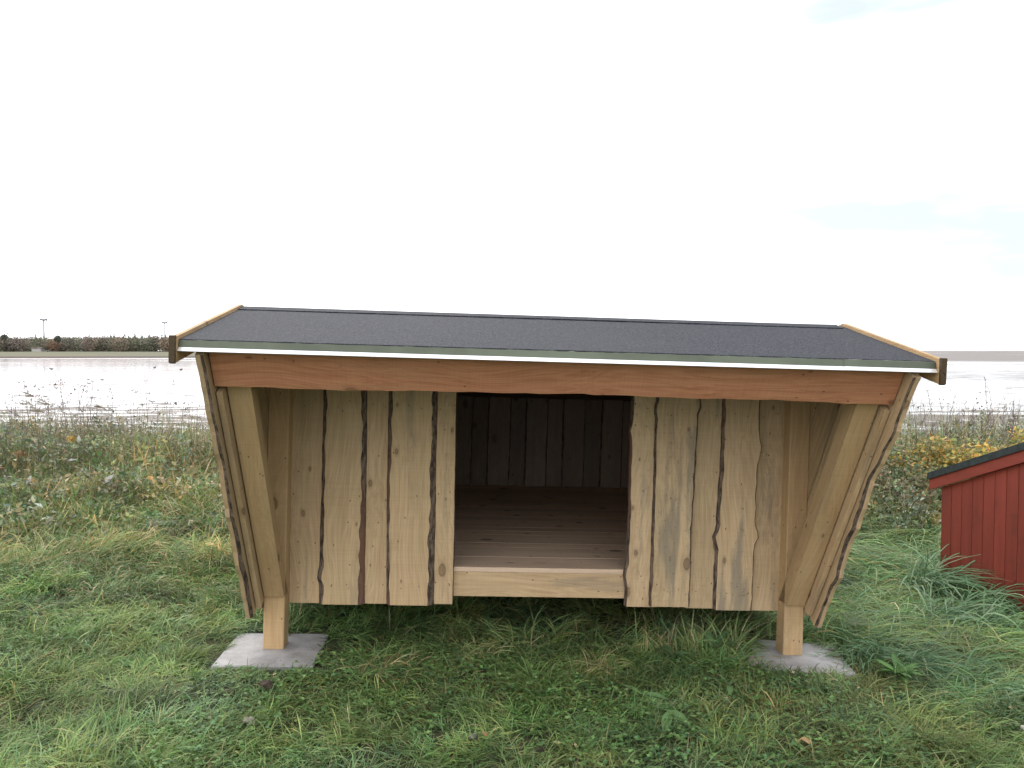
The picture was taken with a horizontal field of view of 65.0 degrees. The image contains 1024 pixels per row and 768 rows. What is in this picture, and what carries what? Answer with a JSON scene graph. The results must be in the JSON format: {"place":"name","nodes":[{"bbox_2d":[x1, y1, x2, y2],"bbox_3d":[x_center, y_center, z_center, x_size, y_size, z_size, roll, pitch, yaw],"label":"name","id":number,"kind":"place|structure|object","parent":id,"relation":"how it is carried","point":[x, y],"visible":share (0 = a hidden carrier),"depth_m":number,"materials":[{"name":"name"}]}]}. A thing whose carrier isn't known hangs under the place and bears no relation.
{"place":"outdoors","nodes":[
{"label":"outdoors","id":0,"kind":"place"},
{"bbox_2d":[0,351,195,357],"bbox_3d":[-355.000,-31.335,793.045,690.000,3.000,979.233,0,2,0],"label":"shore","id":1,"kind":"structure","parent":0,"point":[92,354],"depth_m":334.88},
{"bbox_2d":[0,334,7,351],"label":"round tree","id":2,"kind":"object","parent":1,"relation":"on","point":[3,337],"visible":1,"depth_m":398.92,"materials":[{"name":"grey plant"}]},
{"bbox_2d":[31,347,44,351],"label":"farm building","id":3,"kind":"structure","parent":1,"relation":"on","point":[38,349],"depth_m":398.67,"materials":[{"name":"tile"}]},
{"bbox_2d":[39,315,48,339],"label":"wind turbine","id":4,"kind":"object","parent":1,"relation":"on","point":[45,319],"visible":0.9,"depth_m":1218.92,"materials":[{"name":"grey metal"}]},
{"bbox_2d":[53,335,61,351],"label":"round tree","id":5,"kind":"object","parent":1,"relation":"on","point":[57,338],"visible":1,"depth_m":399.06,"materials":[{"name":"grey plant"}]},
{"bbox_2d":[0,334,168,351],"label":"woodland","id":6,"kind":"object","parent":1,"relation":"on","point":[88,343],"visible":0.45,"depth_m":406.39,"materials":[{"name":"green plant"}]},
{"bbox_2d":[0,438,1023,767],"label":"ground","id":7,"kind":"structure","parent":0,"point":[388,709],"depth_m":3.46,"materials":[{"name":"green plant"}]},
{"bbox_2d":[4,393,21,434],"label":"dried weed stalk","id":8,"kind":"object","parent":7,"relation":"on","point":[13,408],"visible":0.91,"depth_m":9.62,"materials":[{"name":"grey plant"}]},
{"bbox_2d":[9,385,26,432],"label":"dried weed stalk","id":9,"kind":"object","parent":7,"relation":"on","point":[11,407],"visible":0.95,"depth_m":9.09,"materials":[{"name":"grey plant"}]},
{"bbox_2d":[18,381,35,428],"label":"dried weed stalk","id":10,"kind":"object","parent":7,"relation":"on","point":[26,400],"visible":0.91,"depth_m":9.38,"materials":[{"name":"plant"}]},
{"bbox_2d":[24,384,35,430],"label":"dried weed stalk","id":11,"kind":"object","parent":7,"relation":"on","point":[31,402],"visible":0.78,"depth_m":9.33,"materials":[{"name":"grey plant"}]},
{"bbox_2d":[26,386,43,433],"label":"dried weed stalk","id":12,"kind":"object","parent":7,"relation":"on","point":[36,403],"visible":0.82,"depth_m":9.50,"materials":[{"name":"grey plant"}]},
{"bbox_2d":[15,399,62,430],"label":"reed","id":13,"kind":"object","parent":7,"relation":"on","point":[26,403],"visible":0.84,"depth_m":9.22,"materials":[{"name":"beige plant"}]},
{"bbox_2d":[38,388,55,429],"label":"dried weed stalk","id":14,"kind":"object","parent":7,"relation":"on","point":[48,405],"visible":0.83,"depth_m":9.59,"materials":[{"name":"grey plant"}]},
{"bbox_2d":[44,396,61,434],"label":"dried weed stalk","id":15,"kind":"object","parent":7,"relation":"on","point":[52,409],"visible":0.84,"depth_m":9.08,"materials":[{"name":"brown plant"}]},
{"bbox_2d":[16,389,95,440],"bbox_3d":[-5.229,0.490,9.324,1.024,0.856,0.095,0,2,0],"label":"reed","id":16,"kind":"object","parent":7,"relation":"on","point":[30,395],"visible":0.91,"depth_m":9.31,"materials":[{"name":"beige plant"}]},
{"bbox_2d":[49,368,73,432],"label":"dried weed stalk","id":17,"kind":"object","parent":7,"relation":"on","point":[66,397],"visible":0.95,"depth_m":9.00,"materials":[{"name":"plant"}]},
{"bbox_2d":[55,381,69,424],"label":"dried weed stalk","id":18,"kind":"object","parent":7,"relation":"on","point":[61,397],"visible":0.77,"depth_m":10.03,"materials":[{"name":"brown plant"}]},
{"bbox_2d":[53,383,76,434],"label":"dried weed stalk","id":19,"kind":"object","parent":7,"relation":"on","point":[62,401],"visible":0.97,"depth_m":8.78,"materials":[{"name":"grey plant"}]},
{"bbox_2d":[68,386,82,428],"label":"dried weed stalk","id":20,"kind":"object","parent":7,"relation":"on","point":[76,401],"visible":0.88,"depth_m":9.81,"materials":[{"name":"plant"}]},
{"bbox_2d":[70,393,86,425],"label":"dried weed stalk","id":21,"kind":"object","parent":7,"relation":"on","point":[83,410],"visible":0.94,"depth_m":9.12,"materials":[{"name":"plant"}]},
{"bbox_2d":[75,379,89,430],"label":"dried weed stalk","id":22,"kind":"object","parent":7,"relation":"on","point":[79,404],"visible":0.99,"depth_m":8.99,"materials":[{"name":"plant"}]},
{"bbox_2d":[76,384,98,423],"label":"dried weed stalk","id":23,"kind":"object","parent":7,"relation":"on","point":[88,402],"visible":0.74,"depth_m":10.02,"materials":[{"name":"brown plant"}]},
{"bbox_2d":[84,375,94,435],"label":"dried weed stalk","id":24,"kind":"object","parent":7,"relation":"on","point":[91,398],"visible":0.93,"depth_m":9.98,"materials":[{"name":"brown plant"}]},
{"bbox_2d":[91,402,127,436],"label":"reed","id":25,"kind":"object","parent":7,"relation":"on","point":[103,408],"visible":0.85,"depth_m":9.42,"materials":[{"name":"beige plant"}]},
{"bbox_2d":[100,379,119,433],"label":"dried weed stalk","id":26,"kind":"object","parent":7,"relation":"on","point":[113,399],"visible":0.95,"depth_m":9.61,"materials":[{"name":"plant"}]},
{"bbox_2d":[107,392,123,434],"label":"dried weed stalk","id":27,"kind":"object","parent":7,"relation":"on","point":[112,405],"visible":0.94,"depth_m":9.73,"materials":[{"name":"grey plant"}]},
{"bbox_2d":[123,403,137,429],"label":"dried weed stalk","id":28,"kind":"object","parent":7,"relation":"on","point":[130,410],"visible":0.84,"depth_m":9.22,"materials":[{"name":"brown plant"}]},
{"bbox_2d":[131,389,149,431],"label":"dried weed stalk","id":29,"kind":"object","parent":7,"relation":"on","point":[141,404],"visible":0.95,"depth_m":9.55,"materials":[{"name":"plant"}]},
{"bbox_2d":[141,367,155,418],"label":"dried weed stalk","id":30,"kind":"object","parent":7,"relation":"on","point":[145,391],"visible":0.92,"depth_m":9.88,"materials":[{"name":"brown plant"}]},
{"bbox_2d":[149,395,167,436],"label":"dried weed stalk","id":31,"kind":"object","parent":7,"relation":"on","point":[157,413],"visible":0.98,"depth_m":9.22,"materials":[{"name":"brown plant"}]},
{"bbox_2d":[169,369,182,419],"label":"dried weed stalk","id":32,"kind":"object","parent":7,"relation":"on","point":[170,400],"visible":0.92,"depth_m":9.37,"materials":[{"name":"brown plant"}]},
{"bbox_2d":[175,394,189,441],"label":"dried weed stalk","id":33,"kind":"object","parent":7,"relation":"on","point":[182,413],"visible":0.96,"depth_m":9.34,"materials":[{"name":"plant"}]},
{"bbox_2d":[183,395,201,432],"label":"dried weed stalk","id":34,"kind":"object","parent":7,"relation":"on","point":[189,408],"visible":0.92,"depth_m":9.83,"materials":[{"name":"brown plant"}]},
{"bbox_2d":[242,716,254,725],"bbox_3d":[-1.023,1.306,3.119,0.053,0.036,0.038,2,3,34],"label":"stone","id":35,"kind":"object","parent":7,"relation":"on","point":[251,719],"visible":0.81,"depth_m":3.11,"materials":[{"name":"grey stone"}]},
{"bbox_2d":[259,680,272,688],"bbox_3d":[-1.052,1.284,3.438,0.066,0.042,0.042,0,2,12],"label":"earth clod","id":36,"kind":"object","parent":7,"relation":"on","point":[266,684],"visible":0.91,"depth_m":3.42,"materials":[{"name":"brown soil"}]},
{"bbox_2d":[211,633,327,669],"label":"concrete slab","id":37,"kind":"structure","parent":7,"relation":"on","point":[299,647],"depth_m":3.85,"materials":[{"name":"grey concrete"}]},
{"bbox_2d":[333,642,440,693],"bbox_3d":[-0.571,1.272,3.667,0.511,0.128,0.509,0,2,0],"label":"grass tussock","id":38,"kind":"object","parent":7,"relation":"on","point":[392,664],"depth_m":3.66,"materials":[{"name":"green plant"}]},
{"bbox_2d":[467,732,477,740],"bbox_3d":[-0.153,1.363,3.110,0.040,0.035,0.043,1,3,30],"label":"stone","id":39,"kind":"object","parent":7,"relation":"on","point":[475,736],"visible":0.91,"depth_m":3.10,"materials":[{"name":"grey stone"}]},
{"bbox_2d":[435,639,513,672],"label":"dry grass tuft","id":40,"kind":"object","parent":7,"relation":"on","point":[494,653],"visible":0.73,"depth_m":3.85,"materials":[{"name":"green plant"}]},
{"bbox_2d":[0,381,1023,549],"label":"meadow grass","id":41,"kind":"structure","parent":7,"relation":"on","point":[146,431],"depth_m":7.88,"materials":[{"name":"green plant"}]},
{"bbox_2d":[13,451,27,457],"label":"fallen leaf","id":42,"kind":"object","parent":41,"relation":"on","point":[26,455],"visible":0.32,"depth_m":8.05,"materials":[{"name":"plant"}]},
{"bbox_2d":[65,436,76,443],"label":"fallen leaf","id":43,"kind":"object","parent":41,"relation":"on","point":[70,437],"visible":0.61,"depth_m":8.30,"materials":[{"name":"yellow plant"}]},
{"bbox_2d":[0,522,1023,767],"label":"clover","id":44,"kind":"object","parent":7,"relation":"on","point":[536,674],"visible":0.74,"depth_m":3.32,"materials":[{"name":"green plant"}]},
{"bbox_2d":[168,304,947,654],"bbox_3d":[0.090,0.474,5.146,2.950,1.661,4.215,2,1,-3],"label":"wooden shelter","id":45,"kind":"object","parent":7,"relation":"on","point":[398,458],"visible":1,"depth_m":3.98,"materials":[{"name":"brown wood"}]},
{"bbox_2d":[551,646,631,687],"bbox_3d":[0.388,1.294,3.760,0.425,0.167,0.490,0,2,0],"label":"dry grass tuft","id":46,"kind":"object","parent":7,"relation":"on","point":[610,668],"visible":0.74,"depth_m":3.76,"materials":[{"name":"green plant"}]},
{"bbox_2d":[623,684,667,703],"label":"dock plant","id":47,"kind":"object","parent":7,"relation":"on","point":[646,695],"visible":0.7,"depth_m":3.47,"materials":[{"name":"green plant"}]},
{"bbox_2d":[654,704,689,732],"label":"dock plant","id":48,"kind":"object","parent":7,"relation":"on","point":[667,713],"visible":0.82,"depth_m":3.25,"materials":[{"name":"green plant"}]},
{"bbox_2d":[654,645,693,658],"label":"dock plant","id":49,"kind":"object","parent":7,"relation":"on","point":[667,648],"visible":0.98,"depth_m":3.92,"materials":[{"name":"green plant"}]},
{"bbox_2d":[698,629,737,648],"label":"dock plant","id":50,"kind":"object","parent":7,"relation":"on","point":[719,638],"visible":0.86,"depth_m":4.02,"materials":[{"name":"green plant"}]},
{"bbox_2d":[709,678,738,695],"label":"dock plant","id":51,"kind":"object","parent":7,"relation":"on","point":[730,689],"visible":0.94,"depth_m":3.57,"materials":[{"name":"green plant"}]},
{"bbox_2d":[746,655,758,666],"bbox_3d":[1.172,1.355,3.918,0.091,0.064,0.064,-2,3,-44],"label":"stone","id":52,"kind":"object","parent":7,"relation":"on","point":[755,658],"visible":0.67,"depth_m":3.90,"materials":[{"name":"grey stone"}]},
{"bbox_2d":[747,639,856,676],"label":"concrete slab","id":53,"kind":"structure","parent":7,"relation":"on","point":[807,659],"depth_m":3.97,"materials":[{"name":"grey concrete"}]},
{"bbox_2d":[798,737,811,743],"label":"fallen leaf","id":54,"kind":"object","parent":7,"relation":"on","point":[806,740],"visible":1,"depth_m":3.05,"materials":[{"name":"beige plant"}]},
{"bbox_2d":[815,705,827,713],"bbox_3d":[1.301,1.370,3.381,0.044,0.044,0.066,2,3,43],"label":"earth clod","id":55,"kind":"object","parent":7,"relation":"on","point":[821,708],"visible":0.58,"depth_m":3.37,"materials":[{"name":"brown soil"}]},
{"bbox_2d":[803,622,973,686],"bbox_3d":[1.848,1.302,3.970,0.802,0.184,0.720,0,2,12],"label":"grass tussock","id":56,"kind":"object","parent":7,"relation":"on","point":[901,654],"depth_m":3.94,"materials":[{"name":"green plant"}]},
{"bbox_2d":[873,653,922,683],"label":"leafy plant","id":57,"kind":"object","parent":7,"relation":"on","point":[906,672],"visible":0.96,"depth_m":3.75,"materials":[{"name":"green plant"}]},
{"bbox_2d":[878,450,922,481],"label":"rose bush","id":58,"kind":"object","parent":7,"relation":"on","point":[891,464],"visible":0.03,"depth_m":8.40,"materials":[{"name":"green plant"}]},
{"bbox_2d":[869,443,956,516],"bbox_3d":[3.768,0.929,7.939,1.383,0.671,1.248,0,2,0],"label":"bramble bush","id":59,"kind":"object","parent":7,"relation":"on","point":[892,482],"visible":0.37,"depth_m":7.81,"materials":[{"name":"green plant"}]},
{"bbox_2d":[912,396,931,434],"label":"dried weed stalk","id":60,"kind":"object","parent":7,"relation":"on","point":[921,421],"visible":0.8,"depth_m":9.22,"materials":[{"name":"plant"}]},
{"bbox_2d":[926,390,935,443],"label":"dried weed stalk","id":61,"kind":"object","parent":7,"relation":"on","point":[932,428],"visible":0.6,"depth_m":9.43,"materials":[{"name":"plant"}]},
{"bbox_2d":[850,532,1016,611],"bbox_3d":[2.828,1.230,5.419,1.146,0.494,1.276,0,2,0],"label":"grass tussock","id":62,"kind":"object","parent":7,"relation":"on","point":[935,575],"depth_m":5.34,"materials":[{"name":"green plant"}]},
{"bbox_2d":[887,433,999,494],"bbox_3d":[4.715,0.866,8.370,1.854,0.718,1.375,1,3,22],"label":"rose bush","id":63,"kind":"object","parent":7,"relation":"on","point":[954,456],"visible":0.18,"depth_m":8.30,"materials":[{"name":"yellow plant"}]},
{"bbox_2d":[943,394,956,437],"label":"dried weed stalk","id":64,"kind":"object","parent":7,"relation":"on","point":[949,419],"visible":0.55,"depth_m":8.94,"materials":[{"name":"plant"}]},
{"bbox_2d":[898,572,1023,640],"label":"grass tussock","id":65,"kind":"object","parent":7,"relation":"on","point":[998,615],"depth_m":4.72,"materials":[{"name":"green plant"}]},
{"bbox_2d":[970,408,974,447],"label":"dried weed stalk","id":66,"kind":"object","parent":7,"relation":"on","point":[973,424],"visible":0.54,"depth_m":8.92,"materials":[{"name":"beige plant"}]},
{"bbox_2d":[927,442,1023,613],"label":"red shed","id":67,"kind":"structure","parent":7,"relation":"on","point":[982,513],"depth_m":5.29,"materials":[{"name":"red wood"}]},
{"bbox_2d":[954,392,1011,444],"bbox_3d":[5.913,0.657,10.455,1.340,1.137,1.423,-2,3,-35],"label":"willow bush","id":68,"kind":"object","parent":7,"relation":"on","point":[980,422],"visible":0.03,"depth_m":10.34,"materials":[{"name":"green plant"}]},
{"bbox_2d":[944,583,1023,614],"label":"grass tussock","id":69,"kind":"object","parent":7,"relation":"on","point":[991,594],"depth_m":5.09,"materials":[{"name":"green plant"}]},
{"bbox_2d":[984,377,992,437],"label":"dried weed stalk","id":70,"kind":"object","parent":7,"relation":"on","point":[987,410],"visible":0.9,"depth_m":9.64,"materials":[{"name":"plant"}]},
{"bbox_2d":[987,387,996,440],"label":"dried weed stalk","id":71,"kind":"object","parent":7,"relation":"on","point":[993,417],"visible":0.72,"depth_m":10.01,"materials":[{"name":"brown plant"}]},
{"bbox_2d":[961,644,1023,723],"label":"grass tussock","id":72,"kind":"object","parent":7,"relation":"on","point":[1003,684],"depth_m":3.56,"materials":[{"name":"green plant"}]},
{"bbox_2d":[1000,396,1007,448],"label":"dried weed stalk","id":73,"kind":"object","parent":7,"relation":"on","point":[1003,421],"visible":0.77,"depth_m":9.15,"materials":[{"name":"beige plant"}]},
{"bbox_2d":[986,423,1023,451],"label":"rose bush","id":74,"kind":"object","parent":7,"relation":"on","point":[1020,435],"visible":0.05,"depth_m":8.68,"materials":[{"name":"yellow plant"}]},
{"bbox_2d":[1009,401,1015,443],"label":"dried weed stalk","id":75,"kind":"object","parent":7,"relation":"on","point":[1012,422],"visible":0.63,"depth_m":9.31,"materials":[{"name":"beige plant"}]},
{"bbox_2d":[1006,408,1018,433],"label":"dried weed stalk","id":76,"kind":"object","parent":7,"relation":"on","point":[1012,421],"visible":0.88,"depth_m":9.25,"materials":[{"name":"brown plant"}]},
{"bbox_2d":[0,351,1023,445],"bbox_3d":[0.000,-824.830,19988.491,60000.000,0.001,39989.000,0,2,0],"label":"water","id":77,"kind":"structure","parent":0,"point":[969,371],"depth_m":62.95,"materials":[{"name":"white liquid"}]},
{"bbox_2d":[0,0,1023,350],"label":"sky","id":78,"kind":"structure","parent":0,"point":[856,163],"materials":[{"name":"white"}]}
]}

